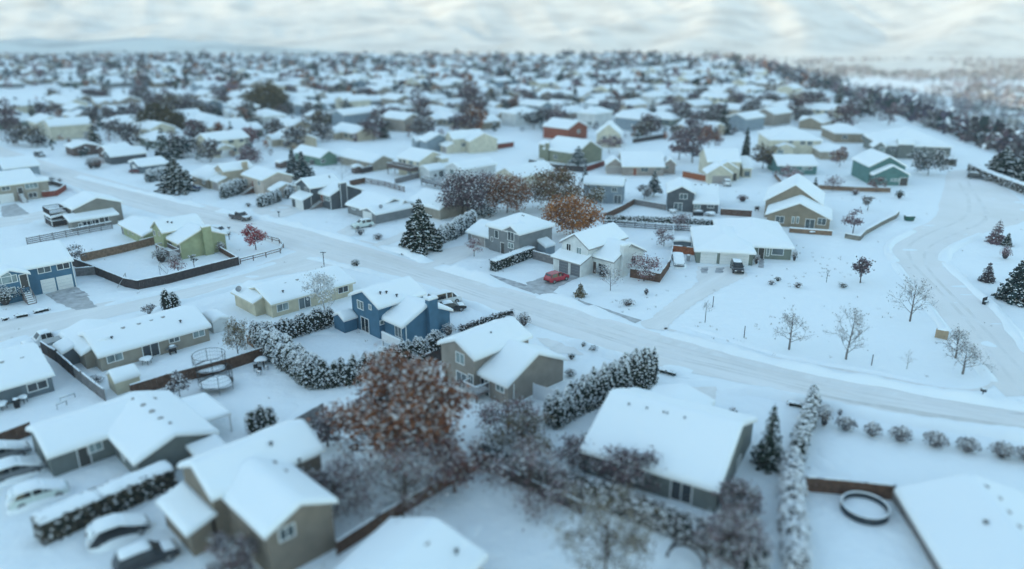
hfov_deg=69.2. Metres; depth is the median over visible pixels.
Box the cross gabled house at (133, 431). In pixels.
[25,390,232,476]
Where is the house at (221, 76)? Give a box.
[210,74,231,79]
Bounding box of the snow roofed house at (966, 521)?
[894,473,1023,568]
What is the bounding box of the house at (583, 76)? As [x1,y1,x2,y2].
[571,75,588,79]
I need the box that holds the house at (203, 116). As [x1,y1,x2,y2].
[184,112,224,126]
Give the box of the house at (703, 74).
[695,73,710,78]
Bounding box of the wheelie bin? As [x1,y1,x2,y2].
[11,397,19,408]
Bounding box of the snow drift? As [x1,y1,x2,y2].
[0,187,1023,568]
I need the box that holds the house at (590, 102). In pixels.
[582,98,619,115]
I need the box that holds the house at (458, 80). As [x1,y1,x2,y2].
[439,77,464,89]
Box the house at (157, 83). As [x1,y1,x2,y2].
[149,78,176,87]
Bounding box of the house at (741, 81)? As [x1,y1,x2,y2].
[731,77,756,85]
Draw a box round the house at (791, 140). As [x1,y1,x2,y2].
[757,126,822,153]
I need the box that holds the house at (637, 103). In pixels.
[620,98,647,110]
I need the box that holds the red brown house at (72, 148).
[63,140,129,157]
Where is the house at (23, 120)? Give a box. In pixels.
[0,115,28,129]
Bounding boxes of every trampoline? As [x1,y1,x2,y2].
[191,347,226,377]
[196,362,233,393]
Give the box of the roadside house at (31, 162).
[0,155,40,174]
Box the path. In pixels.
[758,259,763,267]
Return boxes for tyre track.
[0,152,1023,418]
[0,154,1022,421]
[0,157,881,404]
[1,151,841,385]
[429,269,1020,413]
[790,387,1023,427]
[906,182,1023,395]
[923,181,1023,374]
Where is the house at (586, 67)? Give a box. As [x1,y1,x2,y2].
[574,66,592,70]
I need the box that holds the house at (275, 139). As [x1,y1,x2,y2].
[264,128,317,148]
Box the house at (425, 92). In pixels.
[403,91,429,95]
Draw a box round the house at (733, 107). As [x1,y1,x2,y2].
[717,102,749,115]
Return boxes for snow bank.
[1,335,27,343]
[34,173,131,209]
[74,175,206,206]
[104,262,275,305]
[154,283,241,310]
[214,208,359,242]
[306,257,439,291]
[378,245,433,262]
[433,264,508,287]
[459,298,514,317]
[536,293,615,318]
[559,337,626,359]
[660,331,1023,410]
[661,364,692,376]
[677,323,979,388]
[725,385,1023,441]
[884,229,916,261]
[890,262,997,381]
[938,233,985,261]
[942,262,1023,351]
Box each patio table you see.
[0,400,7,410]
[18,394,27,403]
[139,355,152,364]
[705,211,715,216]
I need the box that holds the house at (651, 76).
[642,75,661,83]
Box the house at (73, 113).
[62,109,101,122]
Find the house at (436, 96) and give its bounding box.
[420,93,447,100]
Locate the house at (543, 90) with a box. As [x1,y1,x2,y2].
[539,88,556,92]
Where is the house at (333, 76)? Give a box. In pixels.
[320,73,339,79]
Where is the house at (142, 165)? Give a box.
[128,156,167,173]
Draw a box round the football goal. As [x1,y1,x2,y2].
[159,262,167,273]
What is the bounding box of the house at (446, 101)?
[438,98,471,111]
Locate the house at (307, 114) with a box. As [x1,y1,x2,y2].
[304,109,331,123]
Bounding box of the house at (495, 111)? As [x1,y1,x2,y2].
[484,107,505,119]
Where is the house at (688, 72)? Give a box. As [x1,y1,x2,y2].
[680,70,696,74]
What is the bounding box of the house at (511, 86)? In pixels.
[500,84,526,88]
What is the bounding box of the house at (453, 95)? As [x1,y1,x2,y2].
[430,88,459,98]
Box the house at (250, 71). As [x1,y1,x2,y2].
[239,69,263,75]
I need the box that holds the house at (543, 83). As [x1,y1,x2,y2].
[529,78,556,88]
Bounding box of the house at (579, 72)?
[571,69,590,75]
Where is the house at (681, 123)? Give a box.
[675,118,727,136]
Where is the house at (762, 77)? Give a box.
[754,75,777,79]
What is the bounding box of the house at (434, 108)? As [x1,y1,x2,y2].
[413,105,455,117]
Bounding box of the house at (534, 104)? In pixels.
[518,99,553,111]
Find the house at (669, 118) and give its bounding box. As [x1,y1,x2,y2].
[650,111,681,125]
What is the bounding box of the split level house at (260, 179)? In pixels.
[240,166,295,197]
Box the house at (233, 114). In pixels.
[229,109,256,117]
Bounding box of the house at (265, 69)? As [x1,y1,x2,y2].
[260,66,283,72]
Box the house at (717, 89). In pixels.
[705,86,731,92]
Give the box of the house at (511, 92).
[490,88,515,96]
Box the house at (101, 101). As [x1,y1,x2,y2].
[90,96,114,108]
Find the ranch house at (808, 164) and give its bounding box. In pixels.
[767,154,818,174]
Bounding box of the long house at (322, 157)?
[293,144,337,165]
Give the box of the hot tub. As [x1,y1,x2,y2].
[693,209,703,215]
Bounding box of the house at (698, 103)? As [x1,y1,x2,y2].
[684,99,711,108]
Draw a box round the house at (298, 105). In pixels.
[293,99,331,115]
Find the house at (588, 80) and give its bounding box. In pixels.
[581,78,595,81]
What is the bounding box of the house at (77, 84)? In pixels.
[59,78,87,86]
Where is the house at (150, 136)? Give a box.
[137,130,188,148]
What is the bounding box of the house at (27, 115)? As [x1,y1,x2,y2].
[0,106,29,117]
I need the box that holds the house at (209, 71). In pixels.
[206,68,224,74]
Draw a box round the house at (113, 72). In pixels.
[108,69,130,79]
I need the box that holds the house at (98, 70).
[91,68,108,72]
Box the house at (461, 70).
[456,68,477,74]
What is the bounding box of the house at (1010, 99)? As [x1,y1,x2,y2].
[1001,97,1013,102]
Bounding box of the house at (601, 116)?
[576,106,613,126]
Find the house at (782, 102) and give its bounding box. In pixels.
[767,100,800,119]
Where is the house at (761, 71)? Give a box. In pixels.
[745,68,767,74]
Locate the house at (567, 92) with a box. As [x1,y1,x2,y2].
[540,89,572,100]
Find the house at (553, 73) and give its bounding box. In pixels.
[548,70,572,78]
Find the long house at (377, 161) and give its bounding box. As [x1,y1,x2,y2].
[338,148,394,170]
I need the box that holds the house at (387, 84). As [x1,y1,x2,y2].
[377,81,403,90]
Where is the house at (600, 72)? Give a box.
[584,70,606,77]
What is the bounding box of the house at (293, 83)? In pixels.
[271,80,300,89]
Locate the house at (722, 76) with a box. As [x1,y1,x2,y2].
[710,74,732,83]
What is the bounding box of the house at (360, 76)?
[345,73,370,84]
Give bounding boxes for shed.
[53,337,80,364]
[105,363,140,394]
[202,309,228,333]
[274,158,287,168]
[332,308,357,332]
[350,164,362,173]
[537,237,555,253]
[673,236,691,248]
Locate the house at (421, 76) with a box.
[405,73,428,78]
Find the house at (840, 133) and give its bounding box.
[821,123,868,142]
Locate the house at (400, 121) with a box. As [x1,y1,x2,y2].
[380,110,421,131]
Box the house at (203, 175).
[190,164,217,188]
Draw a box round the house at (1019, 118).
[1007,116,1023,123]
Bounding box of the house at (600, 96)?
[584,92,616,100]
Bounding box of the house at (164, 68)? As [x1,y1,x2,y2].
[162,66,182,71]
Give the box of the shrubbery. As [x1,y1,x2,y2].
[0,92,880,160]
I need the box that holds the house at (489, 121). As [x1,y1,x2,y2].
[460,114,501,129]
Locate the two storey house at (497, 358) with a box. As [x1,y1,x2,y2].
[437,316,567,405]
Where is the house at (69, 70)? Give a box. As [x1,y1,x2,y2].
[55,68,79,73]
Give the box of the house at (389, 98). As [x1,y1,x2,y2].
[380,92,410,104]
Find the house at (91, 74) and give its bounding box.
[82,72,102,83]
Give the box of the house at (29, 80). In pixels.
[22,75,52,84]
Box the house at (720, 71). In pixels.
[715,70,728,74]
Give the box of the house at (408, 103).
[404,97,440,110]
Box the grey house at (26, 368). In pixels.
[0,342,54,405]
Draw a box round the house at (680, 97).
[671,92,691,102]
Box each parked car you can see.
[0,440,33,458]
[0,456,47,487]
[5,478,75,513]
[33,150,45,156]
[85,513,155,552]
[111,538,179,568]
[129,167,138,173]
[188,183,200,188]
[211,225,230,232]
[350,218,373,228]
[440,300,466,310]
[543,270,569,283]
[670,252,686,268]
[722,179,730,185]
[730,258,743,273]
[967,171,984,179]
[983,175,990,180]
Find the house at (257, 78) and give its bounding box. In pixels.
[247,76,260,80]
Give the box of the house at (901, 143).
[863,127,952,158]
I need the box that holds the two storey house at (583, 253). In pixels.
[550,222,646,278]
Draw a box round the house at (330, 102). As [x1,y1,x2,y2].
[320,97,335,109]
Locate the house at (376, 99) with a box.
[368,95,381,104]
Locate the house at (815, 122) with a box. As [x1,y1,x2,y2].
[798,113,835,129]
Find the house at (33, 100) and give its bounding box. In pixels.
[6,97,39,104]
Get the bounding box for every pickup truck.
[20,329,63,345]
[228,210,251,221]
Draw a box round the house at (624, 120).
[613,111,653,131]
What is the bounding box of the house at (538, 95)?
[518,91,541,97]
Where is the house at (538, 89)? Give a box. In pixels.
[512,85,542,94]
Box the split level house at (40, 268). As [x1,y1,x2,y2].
[0,240,76,305]
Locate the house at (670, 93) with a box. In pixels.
[656,89,674,98]
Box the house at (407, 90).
[395,87,422,93]
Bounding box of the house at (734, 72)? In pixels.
[725,70,746,75]
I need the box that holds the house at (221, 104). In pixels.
[198,97,227,113]
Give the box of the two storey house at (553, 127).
[542,117,588,138]
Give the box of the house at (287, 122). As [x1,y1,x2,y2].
[267,117,311,131]
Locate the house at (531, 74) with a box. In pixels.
[518,72,540,78]
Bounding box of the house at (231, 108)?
[222,100,260,117]
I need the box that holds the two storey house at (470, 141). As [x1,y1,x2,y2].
[439,129,498,153]
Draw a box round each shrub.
[0,285,16,304]
[14,285,29,296]
[85,157,94,168]
[87,156,105,167]
[90,375,103,382]
[150,247,168,261]
[167,255,181,263]
[216,241,225,250]
[351,258,359,265]
[355,228,365,234]
[372,233,382,239]
[441,322,456,334]
[516,311,531,325]
[564,368,576,376]
[568,353,575,358]
[594,266,607,276]
[619,298,635,305]
[737,194,749,201]
[753,254,760,263]
[792,249,797,260]
[817,404,833,425]
[834,416,857,431]
[837,282,847,287]
[851,189,859,194]
[864,421,883,435]
[888,424,914,442]
[894,190,904,197]
[923,430,949,448]
[954,436,981,454]
[986,440,1017,459]
[999,245,1012,258]
[1016,445,1023,460]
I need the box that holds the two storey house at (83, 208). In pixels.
[42,191,123,230]
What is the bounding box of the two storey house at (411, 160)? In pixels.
[387,147,449,177]
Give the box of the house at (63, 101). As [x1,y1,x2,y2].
[54,97,93,114]
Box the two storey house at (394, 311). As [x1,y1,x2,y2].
[348,276,453,345]
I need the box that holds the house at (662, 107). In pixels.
[655,104,674,111]
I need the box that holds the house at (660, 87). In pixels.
[653,84,674,90]
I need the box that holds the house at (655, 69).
[648,66,664,72]
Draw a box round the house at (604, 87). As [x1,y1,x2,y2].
[593,83,622,92]
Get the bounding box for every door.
[0,193,14,203]
[17,187,23,193]
[18,274,28,287]
[40,278,56,293]
[56,274,73,289]
[76,446,92,467]
[98,217,105,225]
[142,342,160,356]
[212,182,218,190]
[220,149,231,157]
[295,200,302,209]
[298,297,310,309]
[360,316,369,333]
[363,211,371,218]
[394,326,401,338]
[439,170,443,177]
[456,370,466,387]
[471,234,484,246]
[480,377,489,396]
[500,242,503,253]
[558,260,568,273]
[570,263,580,277]
[593,261,596,273]
[606,166,621,173]
[614,195,621,203]
[669,480,692,504]
[674,202,682,211]
[700,252,716,263]
[711,175,730,183]
[719,253,748,265]
[732,173,736,180]
[758,248,764,258]
[804,219,814,227]
[899,177,908,185]
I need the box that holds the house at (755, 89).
[739,85,764,93]
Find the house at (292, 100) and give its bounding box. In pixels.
[278,96,305,113]
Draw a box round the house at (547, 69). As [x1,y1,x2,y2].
[543,67,564,71]
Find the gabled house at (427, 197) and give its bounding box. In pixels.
[392,188,473,219]
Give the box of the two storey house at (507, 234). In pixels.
[465,212,555,253]
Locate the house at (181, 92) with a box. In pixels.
[157,90,191,100]
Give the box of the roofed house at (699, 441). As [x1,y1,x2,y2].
[579,383,757,512]
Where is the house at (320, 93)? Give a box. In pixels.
[307,89,327,96]
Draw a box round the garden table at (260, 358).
[254,356,267,364]
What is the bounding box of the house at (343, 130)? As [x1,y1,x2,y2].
[327,122,376,141]
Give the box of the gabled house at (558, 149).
[537,136,603,163]
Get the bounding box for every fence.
[0,421,30,439]
[25,221,112,244]
[40,341,74,377]
[42,184,66,196]
[48,180,63,186]
[72,256,239,289]
[72,365,105,400]
[75,266,95,275]
[80,236,154,260]
[129,346,263,391]
[219,246,235,257]
[239,235,283,263]
[246,333,255,348]
[287,402,323,423]
[310,157,339,164]
[335,457,476,555]
[349,177,364,185]
[361,165,372,173]
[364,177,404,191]
[395,172,418,183]
[425,348,441,362]
[487,459,582,514]
[497,141,513,148]
[529,159,583,171]
[533,250,552,263]
[533,383,554,400]
[587,160,604,171]
[603,219,701,230]
[604,198,634,217]
[630,260,669,282]
[633,134,665,142]
[634,199,665,209]
[669,222,673,266]
[673,245,694,254]
[682,171,705,180]
[720,208,751,216]
[774,172,817,186]
[805,475,893,499]
[818,184,890,191]
[891,484,940,568]
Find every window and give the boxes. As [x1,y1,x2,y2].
[0,272,17,284]
[1,186,9,190]
[4,287,16,293]
[24,183,38,188]
[26,379,48,392]
[28,192,37,197]
[37,266,51,273]
[56,262,69,270]
[81,220,92,226]
[86,441,103,454]
[90,219,99,225]
[106,353,123,363]
[169,336,179,343]
[193,329,204,338]
[276,302,288,312]
[278,522,295,542]
[338,286,348,293]
[357,299,363,310]
[455,351,464,365]
[468,373,473,384]
[494,230,498,238]
[495,384,504,393]
[507,231,513,241]
[508,242,513,248]
[566,243,570,250]
[576,247,581,253]
[598,262,605,269]
[634,471,643,484]
[641,168,648,171]
[679,194,687,198]
[694,204,700,208]
[736,454,741,470]
[743,171,750,176]
[771,249,783,255]
[775,216,784,222]
[817,218,826,224]
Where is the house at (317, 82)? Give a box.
[313,79,338,88]
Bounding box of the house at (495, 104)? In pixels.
[479,101,502,107]
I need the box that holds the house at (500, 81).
[485,77,511,88]
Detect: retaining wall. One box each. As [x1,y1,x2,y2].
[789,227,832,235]
[845,210,899,240]
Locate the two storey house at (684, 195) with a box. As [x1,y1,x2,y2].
[666,177,719,212]
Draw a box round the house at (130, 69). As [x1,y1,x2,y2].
[123,67,142,74]
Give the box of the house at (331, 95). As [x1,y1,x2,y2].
[320,92,352,98]
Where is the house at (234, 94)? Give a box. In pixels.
[225,91,246,101]
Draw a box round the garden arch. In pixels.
[665,537,708,568]
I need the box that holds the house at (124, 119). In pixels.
[101,114,136,130]
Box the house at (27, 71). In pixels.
[20,69,36,75]
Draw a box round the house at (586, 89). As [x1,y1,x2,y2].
[572,86,593,93]
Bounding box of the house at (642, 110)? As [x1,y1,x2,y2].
[616,108,651,113]
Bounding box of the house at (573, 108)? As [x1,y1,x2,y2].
[552,105,583,118]
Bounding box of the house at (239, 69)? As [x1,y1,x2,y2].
[227,67,247,74]
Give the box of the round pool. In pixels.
[840,491,890,525]
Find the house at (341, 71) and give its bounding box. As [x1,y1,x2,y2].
[339,68,357,74]
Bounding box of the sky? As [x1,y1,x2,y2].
[0,0,1023,76]
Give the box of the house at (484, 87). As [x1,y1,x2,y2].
[474,86,497,90]
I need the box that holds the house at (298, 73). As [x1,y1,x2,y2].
[289,72,313,79]
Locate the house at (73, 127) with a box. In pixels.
[42,116,92,140]
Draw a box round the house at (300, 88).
[287,86,314,91]
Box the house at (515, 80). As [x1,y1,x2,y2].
[510,75,534,84]
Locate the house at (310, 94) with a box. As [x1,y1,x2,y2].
[286,91,317,99]
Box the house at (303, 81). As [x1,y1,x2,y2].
[285,77,313,86]
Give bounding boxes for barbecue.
[165,344,178,354]
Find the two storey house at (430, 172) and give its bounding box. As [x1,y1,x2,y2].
[418,156,497,190]
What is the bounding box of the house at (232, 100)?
[226,98,260,107]
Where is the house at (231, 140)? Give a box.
[194,129,249,157]
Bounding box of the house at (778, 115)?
[757,105,792,125]
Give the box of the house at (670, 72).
[662,70,686,76]
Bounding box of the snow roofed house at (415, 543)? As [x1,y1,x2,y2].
[334,517,488,568]
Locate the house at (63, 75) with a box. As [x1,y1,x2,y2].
[51,73,75,80]
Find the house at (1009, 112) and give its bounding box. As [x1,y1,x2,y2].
[1000,111,1018,116]
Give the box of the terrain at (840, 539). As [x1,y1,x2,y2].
[0,57,1023,568]
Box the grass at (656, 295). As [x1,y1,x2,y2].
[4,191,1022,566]
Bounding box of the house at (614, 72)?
[611,69,633,75]
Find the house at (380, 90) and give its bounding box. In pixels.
[362,85,392,95]
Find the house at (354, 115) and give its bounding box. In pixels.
[330,107,370,125]
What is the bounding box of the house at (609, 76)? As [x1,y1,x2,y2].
[597,75,622,83]
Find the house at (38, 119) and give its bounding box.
[26,113,56,135]
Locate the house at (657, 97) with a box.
[638,91,668,106]
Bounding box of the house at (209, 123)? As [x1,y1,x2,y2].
[198,117,245,131]
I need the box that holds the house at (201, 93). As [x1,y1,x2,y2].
[190,89,212,98]
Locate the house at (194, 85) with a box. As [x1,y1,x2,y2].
[189,80,216,91]
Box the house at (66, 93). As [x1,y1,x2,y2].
[47,91,82,95]
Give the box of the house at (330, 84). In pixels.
[318,80,346,92]
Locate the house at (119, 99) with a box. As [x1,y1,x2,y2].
[111,94,143,104]
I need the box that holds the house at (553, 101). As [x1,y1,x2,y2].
[549,99,580,107]
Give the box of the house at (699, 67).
[692,66,714,69]
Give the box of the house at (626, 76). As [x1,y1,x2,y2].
[619,74,640,82]
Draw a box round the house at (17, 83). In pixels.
[0,79,24,87]
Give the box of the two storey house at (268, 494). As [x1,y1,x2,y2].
[155,419,338,568]
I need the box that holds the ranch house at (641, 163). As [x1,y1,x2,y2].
[604,151,676,175]
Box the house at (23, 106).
[1,99,34,114]
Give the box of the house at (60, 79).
[56,76,80,84]
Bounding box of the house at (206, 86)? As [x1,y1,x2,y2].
[198,82,227,91]
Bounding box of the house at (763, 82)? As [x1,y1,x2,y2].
[755,79,785,91]
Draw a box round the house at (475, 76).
[473,75,493,78]
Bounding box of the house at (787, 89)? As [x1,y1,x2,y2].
[776,83,803,98]
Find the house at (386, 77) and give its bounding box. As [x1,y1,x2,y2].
[375,75,394,78]
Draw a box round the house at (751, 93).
[734,92,757,101]
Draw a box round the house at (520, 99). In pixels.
[498,97,525,107]
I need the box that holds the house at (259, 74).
[249,73,271,76]
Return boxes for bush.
[203,525,259,568]
[244,404,278,434]
[301,449,373,521]
[308,410,343,446]
[335,427,458,530]
[424,432,490,492]
[469,392,548,443]
[477,420,584,530]
[479,404,560,471]
[544,471,668,568]
[555,431,600,472]
[589,441,665,493]
[683,503,778,568]
[712,475,766,518]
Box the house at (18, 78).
[14,74,36,80]
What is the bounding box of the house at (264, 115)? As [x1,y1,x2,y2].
[253,108,291,129]
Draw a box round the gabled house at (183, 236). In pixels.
[117,213,227,259]
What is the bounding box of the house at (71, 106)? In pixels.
[61,102,98,111]
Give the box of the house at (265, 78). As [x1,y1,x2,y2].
[258,74,279,84]
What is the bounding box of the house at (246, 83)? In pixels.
[239,79,263,88]
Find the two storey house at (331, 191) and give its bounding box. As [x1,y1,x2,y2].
[289,173,363,209]
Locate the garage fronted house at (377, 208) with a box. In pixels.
[345,190,412,223]
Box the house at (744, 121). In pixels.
[727,110,765,131]
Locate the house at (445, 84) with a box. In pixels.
[428,80,457,90]
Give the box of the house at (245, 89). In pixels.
[236,87,252,92]
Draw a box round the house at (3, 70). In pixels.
[0,67,13,76]
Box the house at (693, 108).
[690,107,712,120]
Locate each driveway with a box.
[1,204,28,216]
[46,286,96,309]
[51,293,67,301]
[67,287,89,298]
[251,203,306,217]
[337,224,376,235]
[371,231,405,247]
[415,245,482,270]
[526,271,578,294]
[538,338,583,354]
[640,266,747,329]
[693,386,716,399]
[700,267,707,272]
[715,267,723,272]
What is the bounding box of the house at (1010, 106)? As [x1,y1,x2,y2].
[1007,104,1023,109]
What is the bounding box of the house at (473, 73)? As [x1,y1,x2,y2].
[467,71,489,75]
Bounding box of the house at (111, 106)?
[105,103,143,114]
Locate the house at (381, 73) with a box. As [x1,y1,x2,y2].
[365,71,390,78]
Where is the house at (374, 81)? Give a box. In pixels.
[369,78,392,84]
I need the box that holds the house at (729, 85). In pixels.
[711,82,738,86]
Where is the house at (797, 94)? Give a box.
[793,89,823,98]
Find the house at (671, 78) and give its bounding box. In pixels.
[652,76,678,84]
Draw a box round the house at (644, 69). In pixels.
[630,67,651,73]
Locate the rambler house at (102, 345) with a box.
[59,305,211,371]
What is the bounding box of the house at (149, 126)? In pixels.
[133,119,182,140]
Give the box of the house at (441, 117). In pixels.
[426,111,465,126]
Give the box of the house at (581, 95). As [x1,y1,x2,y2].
[569,90,590,102]
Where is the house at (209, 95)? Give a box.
[206,91,224,99]
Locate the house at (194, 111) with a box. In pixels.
[171,108,200,115]
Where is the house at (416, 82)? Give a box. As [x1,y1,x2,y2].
[411,78,438,87]
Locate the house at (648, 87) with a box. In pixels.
[625,83,655,91]
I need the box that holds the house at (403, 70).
[388,69,409,72]
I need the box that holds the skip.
[904,215,914,220]
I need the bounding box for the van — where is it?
[427,289,461,302]
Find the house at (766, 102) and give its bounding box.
[741,98,774,106]
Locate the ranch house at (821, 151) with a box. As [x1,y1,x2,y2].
[812,143,849,159]
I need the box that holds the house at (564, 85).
[549,83,573,88]
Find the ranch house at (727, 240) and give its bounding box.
[690,217,794,265]
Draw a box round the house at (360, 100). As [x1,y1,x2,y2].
[334,94,371,108]
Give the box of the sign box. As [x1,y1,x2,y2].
[935,328,949,339]
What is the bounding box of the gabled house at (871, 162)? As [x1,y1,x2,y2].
[851,148,910,185]
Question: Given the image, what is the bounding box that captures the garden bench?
[982,297,988,304]
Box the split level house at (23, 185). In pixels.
[0,168,49,203]
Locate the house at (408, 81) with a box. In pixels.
[391,76,415,86]
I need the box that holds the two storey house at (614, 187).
[582,175,626,203]
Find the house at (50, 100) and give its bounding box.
[40,94,71,110]
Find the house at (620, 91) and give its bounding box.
[616,89,643,98]
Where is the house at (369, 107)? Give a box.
[365,105,379,118]
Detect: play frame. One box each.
[56,399,66,409]
[59,392,75,400]
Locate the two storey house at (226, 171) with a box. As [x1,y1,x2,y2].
[209,160,253,190]
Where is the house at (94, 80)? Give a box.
[92,76,120,84]
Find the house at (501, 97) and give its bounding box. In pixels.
[483,95,510,101]
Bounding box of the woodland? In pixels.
[0,49,830,96]
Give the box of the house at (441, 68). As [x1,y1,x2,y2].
[429,66,449,70]
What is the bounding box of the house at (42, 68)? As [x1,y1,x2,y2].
[27,66,49,74]
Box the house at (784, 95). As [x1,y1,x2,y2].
[756,91,788,100]
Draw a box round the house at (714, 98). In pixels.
[699,91,734,106]
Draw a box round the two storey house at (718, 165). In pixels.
[698,148,752,183]
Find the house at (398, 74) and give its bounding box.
[393,73,408,76]
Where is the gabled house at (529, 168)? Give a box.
[494,160,555,189]
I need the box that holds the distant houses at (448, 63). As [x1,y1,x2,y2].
[1,53,745,74]
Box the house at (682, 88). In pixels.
[671,84,700,94]
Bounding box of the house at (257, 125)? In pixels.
[212,122,263,136]
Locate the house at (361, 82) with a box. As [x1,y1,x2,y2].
[344,77,366,87]
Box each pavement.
[490,274,534,293]
[551,292,640,322]
[666,328,996,390]
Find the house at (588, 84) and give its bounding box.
[581,81,600,86]
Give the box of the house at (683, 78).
[676,74,699,83]
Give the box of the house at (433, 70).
[421,69,442,74]
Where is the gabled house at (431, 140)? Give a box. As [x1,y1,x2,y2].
[410,131,445,151]
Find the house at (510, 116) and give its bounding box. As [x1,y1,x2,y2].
[500,106,536,126]
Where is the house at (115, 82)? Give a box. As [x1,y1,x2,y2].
[102,78,132,87]
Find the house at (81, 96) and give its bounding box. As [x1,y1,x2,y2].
[67,93,96,103]
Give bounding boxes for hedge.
[14,312,28,317]
[30,459,177,545]
[33,307,50,313]
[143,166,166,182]
[159,288,181,310]
[218,178,247,198]
[246,320,329,389]
[255,188,282,206]
[273,305,333,339]
[283,182,295,198]
[311,329,445,389]
[434,209,477,244]
[457,309,514,331]
[470,442,772,568]
[489,246,534,271]
[542,346,659,429]
[604,215,713,225]
[658,367,676,376]
[775,445,813,568]
[786,400,802,408]
[788,383,822,461]
[944,157,956,165]
[967,163,1023,193]
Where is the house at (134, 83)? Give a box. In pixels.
[129,74,154,85]
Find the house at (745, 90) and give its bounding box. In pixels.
[721,86,752,93]
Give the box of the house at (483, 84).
[463,82,495,86]
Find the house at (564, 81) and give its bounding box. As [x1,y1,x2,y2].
[556,80,571,83]
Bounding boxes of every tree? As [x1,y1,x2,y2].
[0,96,20,128]
[0,112,21,132]
[4,123,31,138]
[4,128,25,144]
[11,125,44,145]
[22,132,48,146]
[27,100,35,116]
[33,101,48,113]
[41,87,63,98]
[50,103,62,113]
[66,242,84,258]
[81,87,97,95]
[81,105,105,123]
[83,89,98,95]
[87,116,103,144]
[91,89,108,96]
[98,84,115,95]
[98,106,119,117]
[100,118,121,137]
[113,105,128,115]
[114,122,142,144]
[124,102,142,114]
[127,84,142,96]
[129,98,193,131]
[136,89,153,99]
[139,85,151,94]
[139,100,161,113]
[140,303,155,313]
[142,95,160,103]
[152,87,173,107]
[153,154,199,195]
[154,128,172,159]
[159,91,187,109]
[164,370,192,396]
[165,130,181,146]
[167,135,198,156]
[168,261,186,270]
[170,134,184,158]
[176,92,197,109]
[183,119,211,137]
[186,98,213,112]
[188,103,209,112]
[188,254,197,266]
[195,138,223,161]
[209,84,227,101]
[212,100,222,115]
[212,121,226,131]
[218,316,249,353]
[232,100,260,117]
[234,144,263,162]
[236,106,250,119]
[239,81,291,110]
[240,137,257,156]
[240,223,268,249]
[241,124,259,143]
[246,102,260,123]
[261,118,285,134]
[275,105,287,113]
[280,104,292,112]
[281,125,307,146]
[283,83,297,92]
[285,147,295,177]
[291,150,314,180]
[299,101,317,115]
[299,271,339,309]
[302,106,332,133]
[307,343,478,482]
[308,122,334,140]
[314,96,330,124]
[323,158,356,174]
[337,100,354,107]
[340,80,347,92]
[343,99,350,108]
[355,86,370,94]
[359,113,384,139]
[368,88,374,95]
[371,103,388,120]
[374,118,389,128]
[377,114,390,138]
[380,105,395,115]
[391,80,398,92]
[398,199,442,256]
[407,115,436,134]
[408,88,431,115]
[413,112,433,135]
[413,120,438,132]
[420,86,430,92]
[434,168,494,214]
[436,88,454,98]
[445,102,456,108]
[447,115,459,125]
[451,106,482,129]
[455,78,485,111]
[461,104,488,128]
[463,80,481,97]
[466,237,483,255]
[470,99,488,113]
[470,169,501,190]
[471,203,500,217]
[476,172,536,214]
[477,87,503,100]
[500,98,512,108]
[501,84,509,95]
[502,99,508,108]
[507,95,520,107]
[518,109,547,128]
[520,88,533,98]
[522,92,536,99]
[526,161,590,208]
[531,86,537,97]
[535,192,606,234]
[537,107,556,121]
[546,102,575,119]
[547,92,569,100]
[560,101,575,106]
[567,146,587,167]
[570,84,579,103]
[573,282,587,298]
[581,166,587,181]
[584,186,606,209]
[595,135,625,148]
[597,93,624,114]
[600,263,622,290]
[610,89,619,100]
[620,89,640,98]
[624,104,634,109]
[626,252,663,280]
[631,119,656,136]
[636,184,652,196]
[637,113,665,135]
[644,170,662,196]
[648,100,656,112]
[655,227,674,245]
[658,96,678,104]
[666,124,682,133]
[668,126,689,159]
[670,102,693,117]
[670,213,692,228]
[671,105,697,120]
[677,127,707,162]
[684,92,699,99]
[684,111,707,134]
[692,86,709,98]
[692,109,714,119]
[693,125,725,147]
[698,106,723,121]
[701,302,713,321]
[710,103,724,113]
[718,101,732,134]
[727,87,746,103]
[737,104,751,111]
[740,96,765,110]
[740,127,750,156]
[745,94,756,98]
[750,403,784,474]
[751,141,780,168]
[757,91,770,99]
[762,92,785,101]
[772,165,803,179]
[773,305,817,349]
[787,90,815,114]
[794,107,814,120]
[804,95,820,102]
[806,83,813,99]
[814,90,826,102]
[822,306,871,359]
[824,174,846,190]
[827,98,862,125]
[829,146,849,166]
[833,83,844,101]
[834,87,842,103]
[841,207,863,232]
[849,100,875,119]
[851,256,875,282]
[853,96,869,105]
[861,195,874,210]
[864,86,875,113]
[866,103,882,118]
[867,176,887,190]
[878,103,900,124]
[886,274,938,321]
[901,349,915,368]
[908,146,954,174]
[939,325,971,358]
[944,339,993,373]
[977,263,995,283]
[984,221,1005,244]
[985,145,1016,174]
[990,260,1023,307]
[1000,233,1012,246]
[1006,156,1023,180]
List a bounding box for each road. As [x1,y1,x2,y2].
[0,147,1023,425]
[0,204,123,227]
[0,251,342,341]
[892,170,1023,395]
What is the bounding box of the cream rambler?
[230,265,355,317]
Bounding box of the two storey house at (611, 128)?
[595,120,622,147]
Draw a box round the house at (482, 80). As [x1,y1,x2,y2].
[472,79,485,82]
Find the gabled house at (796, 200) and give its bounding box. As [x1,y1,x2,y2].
[763,173,832,228]
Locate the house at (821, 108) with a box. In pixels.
[799,102,838,117]
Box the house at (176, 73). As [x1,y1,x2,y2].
[155,72,181,78]

